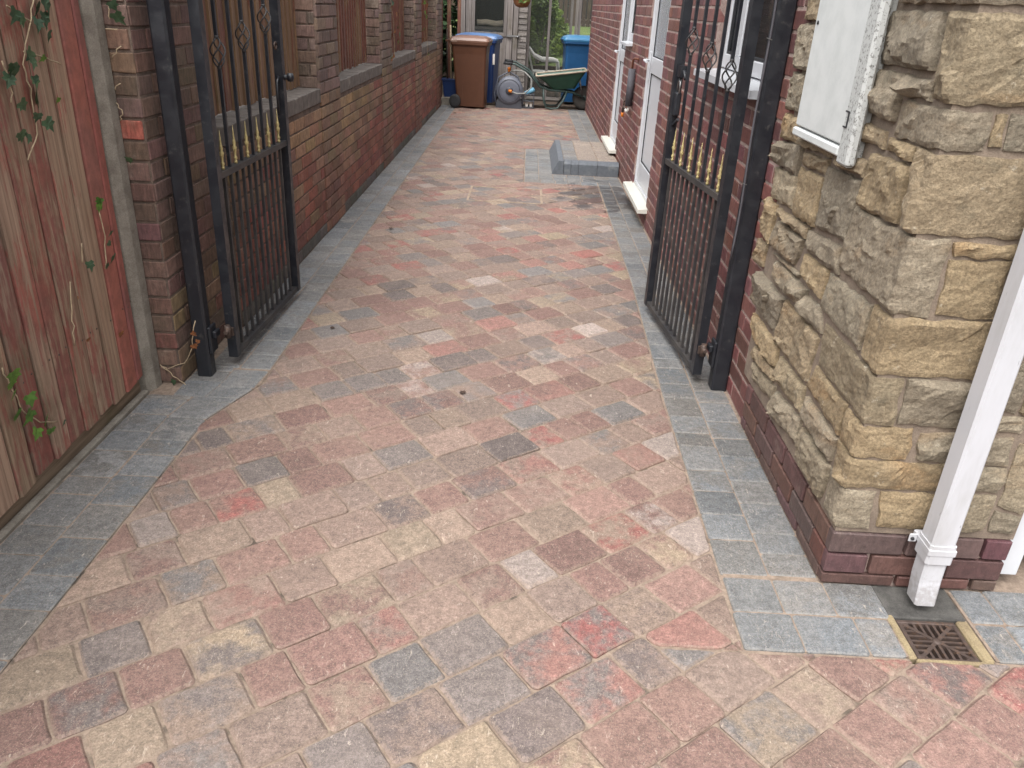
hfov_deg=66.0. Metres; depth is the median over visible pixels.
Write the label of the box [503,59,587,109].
wheelbarrow
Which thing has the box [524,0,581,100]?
glazed screen
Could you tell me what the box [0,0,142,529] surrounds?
timber fence
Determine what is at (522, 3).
hanging basket
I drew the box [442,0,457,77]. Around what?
shrub
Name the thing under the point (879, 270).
house
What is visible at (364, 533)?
driveway
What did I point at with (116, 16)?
ivy
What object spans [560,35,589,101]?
wheelie bin
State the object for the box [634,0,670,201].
door
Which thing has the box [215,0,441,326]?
garden wall
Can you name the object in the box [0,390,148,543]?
mortar fillet
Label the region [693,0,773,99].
window
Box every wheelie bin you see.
[446,35,492,107]
[451,32,502,102]
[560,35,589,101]
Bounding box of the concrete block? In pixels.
[442,96,449,104]
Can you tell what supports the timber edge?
on the ground
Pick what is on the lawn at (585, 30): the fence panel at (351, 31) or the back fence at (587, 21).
the back fence at (587, 21)
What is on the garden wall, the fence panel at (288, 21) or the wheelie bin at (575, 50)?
the fence panel at (288, 21)
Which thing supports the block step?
on the paving border
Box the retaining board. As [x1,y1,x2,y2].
[442,63,561,90]
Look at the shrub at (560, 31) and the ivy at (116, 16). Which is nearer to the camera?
the ivy at (116, 16)
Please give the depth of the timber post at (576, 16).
15.38 m
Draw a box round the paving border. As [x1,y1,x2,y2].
[0,103,1023,673]
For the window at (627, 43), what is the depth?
7.61 m
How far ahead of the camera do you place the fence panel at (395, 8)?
8.68 m
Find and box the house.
[585,0,1023,590]
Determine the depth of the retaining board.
15.41 m
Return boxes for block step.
[549,140,618,177]
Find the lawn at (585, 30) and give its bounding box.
[451,20,590,65]
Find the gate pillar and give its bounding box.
[100,0,224,383]
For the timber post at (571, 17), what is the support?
on the lawn at (585, 30)
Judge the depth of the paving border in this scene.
2.67 m
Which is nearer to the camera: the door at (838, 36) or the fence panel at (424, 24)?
the door at (838, 36)
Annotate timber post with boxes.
[569,0,573,34]
[574,0,578,34]
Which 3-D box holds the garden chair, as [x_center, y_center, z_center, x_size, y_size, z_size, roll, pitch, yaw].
[0.534,-5.635,14.149,0.623,0.893,0.595,3,26,0]
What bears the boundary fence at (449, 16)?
on the yard at (548, 94)
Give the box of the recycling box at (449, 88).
[441,77,455,96]
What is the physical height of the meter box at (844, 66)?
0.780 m
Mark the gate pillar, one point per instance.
(132, 62)
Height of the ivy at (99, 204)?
0.528 m
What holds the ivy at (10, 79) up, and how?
attached to the timber fence at (54, 186)
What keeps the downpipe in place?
attached to the house
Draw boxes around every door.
[610,0,633,144]
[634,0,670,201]
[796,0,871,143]
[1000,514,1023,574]
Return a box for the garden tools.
[446,25,454,78]
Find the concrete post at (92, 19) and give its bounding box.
[78,0,161,390]
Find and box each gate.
[187,0,300,356]
[644,0,763,374]
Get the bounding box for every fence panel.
[202,0,299,115]
[335,0,366,71]
[390,0,403,52]
[421,0,427,42]
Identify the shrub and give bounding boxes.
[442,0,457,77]
[528,0,558,64]
[543,3,568,56]
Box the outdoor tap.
[621,57,638,116]
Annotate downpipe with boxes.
[907,229,1023,606]
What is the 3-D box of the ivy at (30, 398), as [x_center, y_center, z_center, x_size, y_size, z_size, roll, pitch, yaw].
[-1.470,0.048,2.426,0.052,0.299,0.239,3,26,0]
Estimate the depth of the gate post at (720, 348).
3.12 m
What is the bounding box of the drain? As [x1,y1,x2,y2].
[871,585,994,667]
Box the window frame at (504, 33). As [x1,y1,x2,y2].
[471,0,507,36]
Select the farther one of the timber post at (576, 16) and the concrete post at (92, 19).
the timber post at (576, 16)
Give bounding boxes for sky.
[558,0,592,19]
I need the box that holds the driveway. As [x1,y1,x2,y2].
[0,105,1023,767]
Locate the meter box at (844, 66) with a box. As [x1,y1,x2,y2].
[792,0,898,167]
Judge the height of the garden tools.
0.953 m
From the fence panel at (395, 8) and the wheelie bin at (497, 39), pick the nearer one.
the fence panel at (395, 8)
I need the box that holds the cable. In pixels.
[730,0,777,259]
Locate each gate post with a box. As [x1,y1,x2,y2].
[146,0,219,376]
[707,0,797,391]
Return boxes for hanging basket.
[513,0,530,7]
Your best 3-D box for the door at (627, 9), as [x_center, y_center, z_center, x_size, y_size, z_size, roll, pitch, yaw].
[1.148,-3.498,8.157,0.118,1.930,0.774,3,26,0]
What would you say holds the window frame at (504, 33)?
in the timber shed
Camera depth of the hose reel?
12.35 m
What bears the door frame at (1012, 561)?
attached to the house
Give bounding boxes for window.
[620,0,636,45]
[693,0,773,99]
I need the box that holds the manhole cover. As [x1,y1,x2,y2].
[466,186,542,204]
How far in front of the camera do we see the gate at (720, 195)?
3.54 m
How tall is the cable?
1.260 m
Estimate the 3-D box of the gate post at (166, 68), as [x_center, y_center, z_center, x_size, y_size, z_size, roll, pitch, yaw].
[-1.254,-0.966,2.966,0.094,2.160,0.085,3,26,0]
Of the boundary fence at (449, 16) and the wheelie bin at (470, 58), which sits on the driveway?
the wheelie bin at (470, 58)
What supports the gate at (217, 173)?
attached to the gate post at (166, 68)
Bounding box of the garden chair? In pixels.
[526,42,559,96]
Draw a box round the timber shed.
[461,0,528,98]
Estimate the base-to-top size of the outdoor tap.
0.524 m
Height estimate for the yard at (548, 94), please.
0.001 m
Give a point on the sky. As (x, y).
(559, 0)
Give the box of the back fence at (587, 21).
[451,0,592,26]
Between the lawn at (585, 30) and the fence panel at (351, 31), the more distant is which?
the lawn at (585, 30)
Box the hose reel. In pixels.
[494,67,531,108]
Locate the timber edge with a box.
[487,103,579,109]
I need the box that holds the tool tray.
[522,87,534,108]
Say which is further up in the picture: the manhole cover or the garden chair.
the garden chair
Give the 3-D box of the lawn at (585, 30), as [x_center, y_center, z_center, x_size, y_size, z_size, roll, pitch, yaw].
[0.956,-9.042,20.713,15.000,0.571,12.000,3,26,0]
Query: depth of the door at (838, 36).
2.33 m
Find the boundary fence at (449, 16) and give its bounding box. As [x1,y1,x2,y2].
[441,0,460,96]
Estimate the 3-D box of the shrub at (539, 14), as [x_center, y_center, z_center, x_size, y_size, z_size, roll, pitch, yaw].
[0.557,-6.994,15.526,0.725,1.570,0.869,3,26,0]
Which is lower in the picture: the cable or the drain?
the drain
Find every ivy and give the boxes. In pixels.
[1,0,60,159]
[1,368,65,440]
[69,197,123,345]
[105,0,199,384]
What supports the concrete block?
on the paving border
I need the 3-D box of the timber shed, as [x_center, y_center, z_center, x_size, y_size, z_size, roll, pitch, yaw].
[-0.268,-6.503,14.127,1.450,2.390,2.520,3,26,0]
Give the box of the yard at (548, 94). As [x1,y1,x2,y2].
[441,85,574,106]

